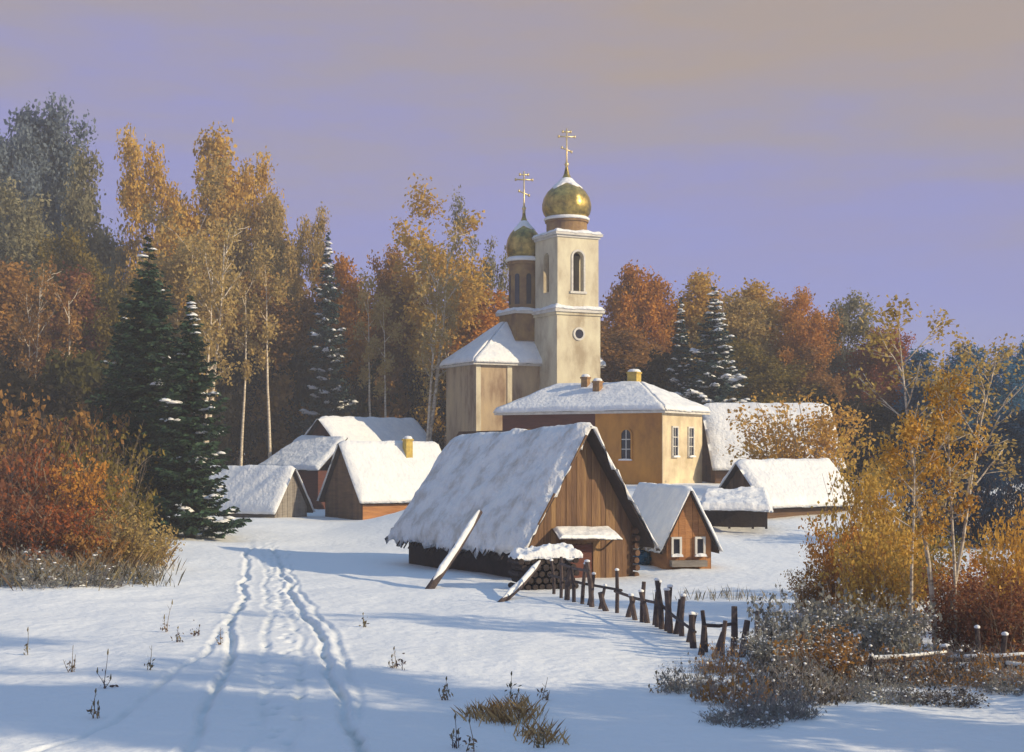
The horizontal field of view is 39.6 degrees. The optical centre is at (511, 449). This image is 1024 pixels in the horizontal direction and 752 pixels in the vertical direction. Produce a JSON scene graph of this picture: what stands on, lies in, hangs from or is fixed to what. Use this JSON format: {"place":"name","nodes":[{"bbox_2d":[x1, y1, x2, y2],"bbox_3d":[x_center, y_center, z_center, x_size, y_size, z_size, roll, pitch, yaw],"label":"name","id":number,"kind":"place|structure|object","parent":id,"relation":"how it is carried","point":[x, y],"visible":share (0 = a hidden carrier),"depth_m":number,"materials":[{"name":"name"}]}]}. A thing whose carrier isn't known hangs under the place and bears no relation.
{"place":"outdoors","nodes":[
{"label":"outdoors","id":0,"kind":"place"},
{"bbox_2d":[0,453,1023,751],"bbox_3d":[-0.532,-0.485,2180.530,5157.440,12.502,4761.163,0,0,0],"label":"ground","id":1,"kind":"structure","parent":0,"point":[298,659],"depth_m":36.95,"materials":[{"name":"white snow"}]},
{"bbox_2d":[0,115,51,268],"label":"tree","id":2,"kind":"object","parent":1,"relation":"on","point":[29,173],"visible":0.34,"depth_m":166.13,"materials":[{"name":"green plant"}]},
{"bbox_2d":[0,383,54,486],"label":"bush","id":3,"kind":"object","parent":1,"relation":"on","point":[4,425],"visible":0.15,"depth_m":82.36,"materials":[{"name":"brown plant"}]},
{"bbox_2d":[0,256,59,374],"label":"tree","id":4,"kind":"object","parent":1,"relation":"on","point":[9,275],"visible":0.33,"depth_m":128.76,"materials":[{"name":"brown plant"}]},
{"bbox_2d":[0,176,63,362],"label":"tree","id":5,"kind":"object","parent":1,"relation":"on","point":[21,223],"visible":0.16,"depth_m":145.43,"materials":[{"name":"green plant"}]},
{"bbox_2d":[0,440,64,516],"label":"bush","id":6,"kind":"object","parent":1,"relation":"on","point":[3,464],"visible":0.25,"depth_m":69.77,"materials":[{"name":"orange plant"}]},
{"bbox_2d":[5,254,62,386],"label":"bare birch","id":7,"kind":"object","parent":1,"relation":"on","point":[38,344],"visible":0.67,"depth_m":119.08,"materials":[{"name":"brown plant"}]},
{"bbox_2d":[0,491,72,562],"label":"bush","id":8,"kind":"object","parent":1,"relation":"on","point":[10,545],"visible":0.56,"depth_m":58.90,"materials":[{"name":"orange plant"}]},
{"bbox_2d":[0,367,88,451],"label":"undergrowth tree","id":9,"kind":"object","parent":1,"relation":"on","point":[61,401],"visible":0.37,"depth_m":111.03,"materials":[{"name":"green plant"}]},
{"bbox_2d":[0,99,97,260],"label":"tree","id":10,"kind":"object","parent":1,"relation":"on","point":[49,185],"visible":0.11,"depth_m":170.45,"materials":[{"name":"green plant"}]},
{"bbox_2d":[1,91,102,262],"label":"tree","id":11,"kind":"object","parent":1,"relation":"on","point":[64,168],"visible":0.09,"depth_m":170.74,"materials":[{"name":"green plant"}]},
{"bbox_2d":[0,440,104,519],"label":"bush","id":12,"kind":"object","parent":1,"relation":"on","point":[36,474],"visible":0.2,"depth_m":69.81,"materials":[{"name":"orange plant"}]},
{"bbox_2d":[0,494,111,563],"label":"bush","id":13,"kind":"object","parent":1,"relation":"on","point":[61,523],"visible":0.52,"depth_m":58.85,"materials":[{"name":"red plant"}]},
{"bbox_2d":[21,260,112,424],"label":"tree","id":14,"kind":"object","parent":1,"relation":"on","point":[85,311],"visible":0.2,"depth_m":126.54,"materials":[{"name":"orange plant"}]},
{"bbox_2d":[41,271,95,359],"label":"bare birch","id":15,"kind":"object","parent":1,"relation":"on","point":[71,327],"visible":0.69,"depth_m":117.88,"materials":[{"name":"brown plant"}]},
{"bbox_2d":[1,389,144,494],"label":"bush","id":16,"kind":"object","parent":1,"relation":"on","point":[51,427],"visible":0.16,"depth_m":82.94,"materials":[{"name":"brown plant"}]},
{"bbox_2d":[37,349,117,461],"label":"undergrowth tree","id":17,"kind":"object","parent":1,"relation":"on","point":[82,372],"visible":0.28,"depth_m":114.92,"materials":[{"name":"brown plant"}]},
{"bbox_2d":[29,222,127,341],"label":"tree","id":18,"kind":"object","parent":1,"relation":"on","point":[71,252],"visible":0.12,"depth_m":144.89,"materials":[{"name":"brown plant"}]},
{"bbox_2d":[28,448,140,529],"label":"bush","id":19,"kind":"object","parent":1,"relation":"on","point":[94,486],"visible":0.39,"depth_m":69.82,"materials":[{"name":"orange plant"}]},
{"bbox_2d":[34,505,136,566],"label":"bush","id":20,"kind":"object","parent":1,"relation":"on","point":[90,536],"visible":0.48,"depth_m":59.33,"materials":[{"name":"brown plant"}]},
{"bbox_2d":[56,140,129,309],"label":"tree","id":21,"kind":"object","parent":1,"relation":"on","point":[81,217],"visible":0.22,"depth_m":165.68,"materials":[{"name":"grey plant"}]},
{"bbox_2d":[0,543,186,590],"bbox_3d":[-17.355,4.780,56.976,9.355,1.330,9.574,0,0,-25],"label":"dry grass","id":22,"kind":"structure","parent":1,"relation":"on","point":[116,572],"depth_m":55.41,"materials":[{"name":"brown plant"}]},
{"bbox_2d":[50,277,141,404],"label":"tree","id":23,"kind":"object","parent":1,"relation":"on","point":[104,328],"visible":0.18,"depth_m":126.07,"materials":[{"name":"brown plant"}]},
{"bbox_2d":[51,418,164,511],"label":"bush","id":24,"kind":"object","parent":1,"relation":"on","point":[114,468],"visible":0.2,"depth_m":80.59,"materials":[{"name":"brown plant"}]},
{"bbox_2d":[70,473,162,535],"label":"bush","id":25,"kind":"object","parent":1,"relation":"on","point":[147,515],"visible":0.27,"depth_m":70.52,"materials":[{"name":"brown plant"}]},
{"bbox_2d":[75,504,166,567],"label":"bush","id":26,"kind":"object","parent":1,"relation":"on","point":[133,537],"visible":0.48,"depth_m":60.87,"materials":[{"name":"brown plant"}]},
{"bbox_2d":[82,236,228,530],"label":"spruce","id":27,"kind":"object","parent":1,"relation":"on","point":[150,310],"visible":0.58,"depth_m":87.24,"materials":[{"name":"green plant"}]},
{"bbox_2d":[109,122,219,329],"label":"tree","id":28,"kind":"object","parent":1,"relation":"on","point":[132,193],"visible":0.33,"depth_m":156.89,"materials":[{"name":"yellow plant"}]},
{"bbox_2d":[114,148,240,415],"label":"tree","id":29,"kind":"object","parent":1,"relation":"on","point":[174,270],"visible":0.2,"depth_m":138.14,"materials":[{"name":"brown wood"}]},
{"bbox_2d":[126,295,252,538],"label":"spruce","id":30,"kind":"object","parent":1,"relation":"on","point":[192,520],"visible":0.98,"depth_m":82.39,"materials":[{"name":"green plant"}]},
{"bbox_2d":[149,117,248,343],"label":"tree","id":31,"kind":"object","parent":1,"relation":"on","point":[219,144],"visible":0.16,"depth_m":160.70,"materials":[{"name":"yellow plant"}]},
{"bbox_2d":[181,208,252,459],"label":"birch","id":32,"kind":"object","parent":1,"relation":"on","point":[219,331],"visible":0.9,"depth_m":127.03,"materials":[{"name":"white plant"}]},
{"bbox_2d":[193,354,262,466],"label":"undergrowth tree","id":33,"kind":"object","parent":1,"relation":"on","point":[226,390],"visible":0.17,"depth_m":136.75,"materials":[{"name":"brown plant"}]},
{"bbox_2d":[210,347,276,465],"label":"undergrowth tree","id":34,"kind":"object","parent":1,"relation":"on","point":[251,433],"visible":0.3,"depth_m":140.91,"materials":[{"name":"brown plant"}]},
{"bbox_2d":[204,146,287,465],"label":"tree","id":35,"kind":"object","parent":1,"relation":"on","point":[247,213],"visible":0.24,"depth_m":162.80,"materials":[{"name":"plant"}]},
{"bbox_2d":[227,261,266,465],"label":"tree","id":36,"kind":"object","parent":1,"relation":"on","point":[251,348],"visible":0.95,"depth_m":133.89,"materials":[{"name":"plant"}]},
{"bbox_2d":[199,267,307,463],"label":"tree","id":37,"kind":"object","parent":1,"relation":"on","point":[283,323],"visible":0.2,"depth_m":146.19,"materials":[{"name":"brown plant"}]},
{"bbox_2d":[208,465,314,517],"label":"shed","id":38,"kind":"structure","parent":1,"relation":"on","point":[271,491],"depth_m":111.97,"materials":[{"name":"grey wood"}]},
{"bbox_2d":[243,235,293,457],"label":"birch","id":39,"kind":"object","parent":1,"relation":"on","point":[269,330],"visible":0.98,"depth_m":134.25,"materials":[{"name":"white plant"}]},
{"bbox_2d":[234,192,306,359],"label":"tree","id":40,"kind":"object","parent":1,"relation":"on","point":[271,230],"visible":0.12,"depth_m":157.92,"materials":[{"name":"yellow plant"}]},
{"bbox_2d":[236,360,310,465],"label":"undergrowth tree","id":41,"kind":"object","parent":1,"relation":"on","point":[280,389],"visible":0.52,"depth_m":142.68,"materials":[{"name":"brown plant"}]},
{"bbox_2d":[268,201,331,358],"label":"tree","id":42,"kind":"object","parent":1,"relation":"on","point":[316,250],"visible":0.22,"depth_m":154.22,"materials":[{"name":"plant"}]},
{"bbox_2d":[268,289,331,449],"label":"tree","id":43,"kind":"object","parent":1,"relation":"on","point":[305,315],"visible":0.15,"depth_m":149.00,"materials":[{"name":"brown plant"}]},
{"bbox_2d":[270,348,339,439],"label":"undergrowth tree","id":44,"kind":"object","parent":1,"relation":"on","point":[296,362],"visible":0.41,"depth_m":144.34,"materials":[{"name":"brown plant"}]},
{"bbox_2d":[291,232,358,434],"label":"spruce","id":45,"kind":"object","parent":1,"relation":"on","point":[330,400],"visible":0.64,"depth_m":141.52,"materials":[{"name":"green plant"}]},
{"bbox_2d":[297,251,391,412],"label":"tree","id":46,"kind":"object","parent":1,"relation":"on","point":[350,311],"visible":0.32,"depth_m":147.84,"materials":[{"name":"orange plant"}]},
{"bbox_2d":[258,416,431,508],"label":"farmhouse","id":47,"kind":"object","parent":1,"relation":"on","point":[308,455],"visible":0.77,"depth_m":126.38,"materials":[{"name":"white wood"}]},
{"bbox_2d":[349,267,390,416],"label":"tree","id":48,"kind":"object","parent":1,"relation":"on","point":[359,330],"visible":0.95,"depth_m":137.33,"materials":[{"name":"brown plant"}]},
{"bbox_2d":[317,436,440,519],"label":"cottage","id":49,"kind":"structure","parent":1,"relation":"on","point":[363,480],"depth_m":112.50,"materials":[{"name":"brown wood"}]},
{"bbox_2d":[364,288,408,417],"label":"tree","id":50,"kind":"object","parent":1,"relation":"on","point":[387,362],"visible":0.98,"depth_m":136.23,"materials":[{"name":"plant"}]},
{"bbox_2d":[363,352,433,441],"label":"undergrowth tree","id":51,"kind":"object","parent":1,"relation":"on","point":[394,378],"visible":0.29,"depth_m":145.10,"materials":[{"name":"brown plant"}]},
{"bbox_2d":[365,243,434,400],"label":"tree","id":52,"kind":"object","parent":1,"relation":"on","point":[384,277],"visible":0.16,"depth_m":153.15,"materials":[{"name":"brown plant"}]},
{"bbox_2d":[404,215,473,440],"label":"tree","id":53,"kind":"object","parent":1,"relation":"on","point":[449,315],"visible":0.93,"depth_m":132.97,"materials":[{"name":"plant"}]},
{"bbox_2d":[389,172,494,445],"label":"tree","id":54,"kind":"object","parent":1,"relation":"on","point":[440,260],"visible":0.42,"depth_m":144.17,"materials":[{"name":"yellow plant"}]},
{"bbox_2d":[448,184,508,315],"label":"tree","id":55,"kind":"object","parent":1,"relation":"on","point":[492,262],"visible":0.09,"depth_m":149.14,"materials":[{"name":"orange plant"}]},
{"bbox_2d":[451,692,571,747],"bbox_3d":[-0.108,5.370,28.519,2.110,0.437,4.576,0,0,-9],"label":"grass tuft","id":56,"kind":"object","parent":1,"relation":"on","point":[498,714],"visible":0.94,"depth_m":28.83,"materials":[{"name":"brown plant"}]},
{"bbox_2d":[438,128,605,444],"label":"church","id":57,"kind":"structure","parent":1,"relation":"on","point":[544,332],"depth_m":127.65,"materials":[{"name":"paint"}]},
{"bbox_2d":[385,422,659,577],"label":"barn","id":58,"kind":"structure","parent":1,"relation":"on","point":[526,488],"depth_m":63.25,"materials":[{"name":"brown wood"}]},
{"bbox_2d":[508,542,582,589],"bbox_3d":[1.312,4.687,57.462,2.856,1.872,1.329,0,0,-20],"label":"woodpile","id":59,"kind":"object","parent":1,"relation":"on","point":[522,560],"visible":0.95,"depth_m":57.00,"materials":[{"name":"brown wood"}]},
{"bbox_2d":[493,369,710,484],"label":"house","id":60,"kind":"structure","parent":1,"relation":"on","point":[649,433],"depth_m":112.84,"materials":[{"name":"paint"}]},
{"bbox_2d":[548,557,697,647],"bbox_3d":[3.525,4.809,47.700,0.857,1.903,16.616,0,0,-13],"label":"stake fence","id":61,"kind":"object","parent":1,"relation":"on","point":[658,614],"visible":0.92,"depth_m":45.60,"materials":[{"name":"brown wood"}]},
{"bbox_2d":[600,259,663,381],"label":"tree","id":62,"kind":"object","parent":1,"relation":"on","point":[617,307],"visible":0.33,"depth_m":147.84,"materials":[{"name":"orange plant"}]},
{"bbox_2d":[600,324,696,382],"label":"tree","id":63,"kind":"object","parent":1,"relation":"on","point":[616,358],"visible":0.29,"depth_m":140.82,"materials":[{"name":"brown plant"}]},
{"bbox_2d":[606,271,693,380],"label":"tree","id":64,"kind":"object","parent":1,"relation":"on","point":[656,307],"visible":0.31,"depth_m":147.51,"materials":[{"name":"orange plant"}]},
{"bbox_2d":[632,482,722,568],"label":"house","id":65,"kind":"structure","parent":1,"relation":"on","point":[679,525],"depth_m":66.53,"materials":[{"name":"orange wood"}]},
{"bbox_2d":[664,298,698,400],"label":"spruce","id":66,"kind":"object","parent":1,"relation":"on","point":[680,382],"visible":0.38,"depth_m":130.73,"materials":[{"name":"green plant"}]},
{"bbox_2d":[652,267,727,366],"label":"tree","id":67,"kind":"object","parent":1,"relation":"on","point":[696,309],"visible":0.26,"depth_m":148.71,"materials":[{"name":"orange plant"}]},
{"bbox_2d":[674,287,751,403],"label":"spruce","id":68,"kind":"object","parent":1,"relation":"on","point":[726,383],"visible":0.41,"depth_m":127.44,"materials":[{"name":"green plant"}]},
{"bbox_2d":[683,293,779,399],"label":"tree","id":69,"kind":"object","parent":1,"relation":"on","point":[736,326],"visible":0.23,"depth_m":145.44,"materials":[{"name":"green plant"}]},
{"bbox_2d":[690,653,781,706],"bbox_3d":[4.875,5.161,31.362,2.055,1.377,2.058,0,0,27],"label":"brush","id":70,"kind":"object","parent":1,"relation":"on","point":[712,694],"visible":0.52,"depth_m":31.22,"materials":[{"name":"grey plant"}]},
{"bbox_2d":[701,487,772,528],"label":"lean to","id":71,"kind":"object","parent":1,"relation":"on","point":[742,507],"visible":0.98,"depth_m":87.06,"materials":[{"name":"white wood"}]},
{"bbox_2d":[693,694,784,728],"bbox_3d":[4.655,5.280,28.806,1.787,0.777,1.790,0,0,23],"label":"brush","id":72,"kind":"object","parent":1,"relation":"on","point":[733,715],"visible":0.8,"depth_m":28.56,"materials":[{"name":"grey plant"}]},
{"bbox_2d":[717,277,808,396],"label":"tree","id":73,"kind":"object","parent":1,"relation":"on","point":[753,291],"visible":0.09,"depth_m":150.93,"materials":[{"name":"orange plant"}]},
{"bbox_2d":[726,616,800,670],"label":"bush","id":74,"kind":"object","parent":1,"relation":"on","point":[759,651],"visible":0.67,"depth_m":36.05,"materials":[{"name":"grey plant"}]},
{"bbox_2d":[693,334,838,402],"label":"tree","id":75,"kind":"object","parent":1,"relation":"on","point":[770,376],"visible":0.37,"depth_m":139.07,"materials":[{"name":"brown plant"}]},
{"bbox_2d":[698,606,838,671],"bbox_3d":[6.409,5.043,38.413,2.706,1.559,6.628,0,0,-9],"label":"stake fence","id":76,"kind":"object","parent":1,"relation":"on","point":[733,623],"visible":0.37,"depth_m":38.55,"materials":[{"name":"brown wood"}]},
{"bbox_2d":[702,402,845,482],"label":"long barn","id":77,"kind":"structure","parent":1,"relation":"on","point":[716,433],"depth_m":117.30,"materials":[{"name":"white wood"}]},
{"bbox_2d":[730,671,826,722],"bbox_3d":[5.477,5.178,29.579,1.966,1.252,1.968,0,0,-36],"label":"brush","id":78,"kind":"object","parent":1,"relation":"on","point":[786,708],"visible":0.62,"depth_m":29.38,"materials":[{"name":"grey plant"}]},
{"bbox_2d":[718,458,857,518],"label":"shed","id":79,"kind":"structure","parent":1,"relation":"on","point":[795,487],"depth_m":93.17,"materials":[{"name":"white wood"}]},
{"bbox_2d":[747,580,843,660],"bbox_3d":[7.449,4.647,37.745,2.490,2.382,2.459,0,0,0],"label":"bush","id":80,"kind":"object","parent":1,"relation":"on","point":[806,619],"visible":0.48,"depth_m":37.70,"materials":[{"name":"grey plant"}]},
{"bbox_2d":[722,387,881,481],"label":"bush","id":81,"kind":"object","parent":1,"relation":"on","point":[826,432],"visible":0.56,"depth_m":100.48,"materials":[{"name":"orange plant"}]},
{"bbox_2d":[764,283,844,397],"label":"tree","id":82,"kind":"object","parent":1,"relation":"on","point":[796,331],"visible":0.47,"depth_m":144.61,"materials":[{"name":"orange plant"}]},
{"bbox_2d":[761,652,864,706],"bbox_3d":[6.567,5.216,31.796,2.234,1.295,2.237,0,0,37],"label":"brush","id":83,"kind":"object","parent":1,"relation":"on","point":[823,696],"visible":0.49,"depth_m":31.50,"materials":[{"name":"plant"}]},
{"bbox_2d":[765,620,869,683],"bbox_3d":[7.435,4.924,34.590,2.402,1.689,2.432,0,0,35],"label":"bush","id":84,"kind":"object","parent":1,"relation":"on","point":[841,661],"visible":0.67,"depth_m":34.35,"materials":[{"name":"brown plant"}]},
{"bbox_2d":[785,342,851,431],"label":"tree","id":85,"kind":"object","parent":1,"relation":"on","point":[820,379],"visible":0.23,"depth_m":141.27,"materials":[{"name":"brown plant"}]},
{"bbox_2d":[807,287,878,404],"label":"tree","id":86,"kind":"object","parent":1,"relation":"on","point":[850,330],"visible":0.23,"depth_m":148.84,"materials":[{"name":"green plant"}]},
{"bbox_2d":[798,512,896,613],"bbox_3d":[10.858,3.846,46.588,3.513,3.769,3.370,0,0,33],"label":"bush","id":87,"kind":"object","parent":1,"relation":"on","point":[825,559],"visible":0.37,"depth_m":46.68,"materials":[{"name":"yellow plant"}]},
{"bbox_2d":[795,576,904,655],"bbox_3d":[9.189,4.632,38.647,2.872,2.326,2.909,0,0,21],"label":"bush","id":88,"kind":"object","parent":1,"relation":"on","point":[844,615],"visible":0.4,"depth_m":38.30,"materials":[{"name":"grey plant"}]},
{"bbox_2d":[807,422,931,610],"bbox_3d":[12.233,2.398,48.175,3.833,6.729,3.969,0,0,34],"label":"bush","id":89,"kind":"object","parent":1,"relation":"on","point":[859,494],"visible":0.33,"depth_m":47.79,"materials":[{"name":"yellow plant"}]},
{"bbox_2d":[831,325,910,460],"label":"tree","id":90,"kind":"object","parent":1,"relation":"on","point":[854,389],"visible":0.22,"depth_m":146.81,"materials":[{"name":"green plant"}]},
{"bbox_2d":[833,403,910,479],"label":"undergrowth tree","id":91,"kind":"object","parent":1,"relation":"on","point":[882,415],"visible":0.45,"depth_m":124.97,"materials":[{"name":"brown plant"}]},
{"bbox_2d":[832,667,926,706],"bbox_3d":[8.248,5.373,32.034,2.147,0.863,2.145,0,0,15],"label":"brush","id":92,"kind":"object","parent":1,"relation":"on","point":[890,695],"visible":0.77,"depth_m":31.77,"materials":[{"name":"grey plant"}]},
{"bbox_2d":[811,506,957,627],"bbox_3d":[11.844,3.768,44.349,4.307,4.071,4.132,0,0,-25],"label":"bush","id":93,"kind":"object","parent":1,"relation":"on","point":[870,584],"visible":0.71,"depth_m":44.13,"materials":[{"name":"yellow plant"}]},
{"bbox_2d":[853,585,942,665],"bbox_3d":[10.182,4.692,37.774,2.479,2.213,2.448,0,0,42],"label":"bush","id":94,"kind":"object","parent":1,"relation":"on","point":[908,636],"visible":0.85,"depth_m":37.29,"materials":[{"name":"grey plant"}]},
{"bbox_2d":[865,407,961,651],"bbox_3d":[10.929,2.368,38.756,2.766,7.197,2.029,0,0,35],"label":"birch","id":95,"kind":"object","parent":1,"relation":"on","point":[910,428],"visible":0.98,"depth_m":38.64,"materials":[{"name":"orange plant"}]},
{"bbox_2d":[848,293,1023,650],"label":"birch","id":96,"kind":"object","parent":1,"relation":"on","point":[884,342],"visible":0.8,"depth_m":39.46,"materials":[{"name":"orange plant"}]},
{"bbox_2d":[894,674,992,707],"bbox_3d":[9.656,5.417,31.804,2.145,0.777,2.147,0,0,8],"label":"brush","id":97,"kind":"object","parent":1,"relation":"on","point":[960,694],"visible":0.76,"depth_m":31.57,"materials":[{"name":"plant"}]},
{"bbox_2d":[911,357,992,651],"bbox_3d":[12.136,1.731,39.292,1.944,8.567,2.651,0,0,31],"label":"birch","id":98,"kind":"object","parent":1,"relation":"on","point":[949,415],"visible":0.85,"depth_m":39.26,"materials":[{"name":"orange plant"}]},
{"bbox_2d":[906,563,1023,653],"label":"bush","id":99,"kind":"object","parent":1,"relation":"on","point":[944,625],"visible":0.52,"depth_m":39.34,"materials":[{"name":"orange plant"}]},
{"bbox_2d":[930,456,1003,547],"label":"bush","id":100,"kind":"object","parent":1,"relation":"on","point":[973,529],"visible":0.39,"depth_m":80.77,"materials":[{"name":"blue plant"}]},
{"bbox_2d":[919,422,1023,491],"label":"tree","id":101,"kind":"object","parent":1,"relation":"on","point":[983,460],"visible":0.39,"depth_m":100.22,"materials":[{"name":"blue plant"}]},
{"bbox_2d":[938,568,1023,661],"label":"bush","id":102,"kind":"object","parent":1,"relation":"on","point":[1003,618],"visible":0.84,"depth_m":37.73,"materials":[{"name":"orange plant"}]},
{"bbox_2d":[939,340,1023,488],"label":"tree","id":103,"kind":"object","parent":1,"relation":"on","point":[1011,368],"visible":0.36,"depth_m":120.74,"materials":[{"name":"blue plant"}]},
{"bbox_2d":[957,491,1023,631],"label":"bush","id":104,"kind":"object","parent":1,"relation":"on","point":[1014,547],"visible":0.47,"depth_m":41.76,"materials":[{"name":"orange plant"}]},
{"bbox_2d":[968,457,1023,548],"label":"bush","id":105,"kind":"object","parent":1,"relation":"on","point":[1010,493],"visible":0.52,"depth_m":80.07,"materials":[{"name":"blue plant"}]},
{"bbox_2d":[0,0,1023,408],"label":"sky","id":106,"kind":"structure","parent":0,"point":[874,147],"materials":[{"name":"purple"}]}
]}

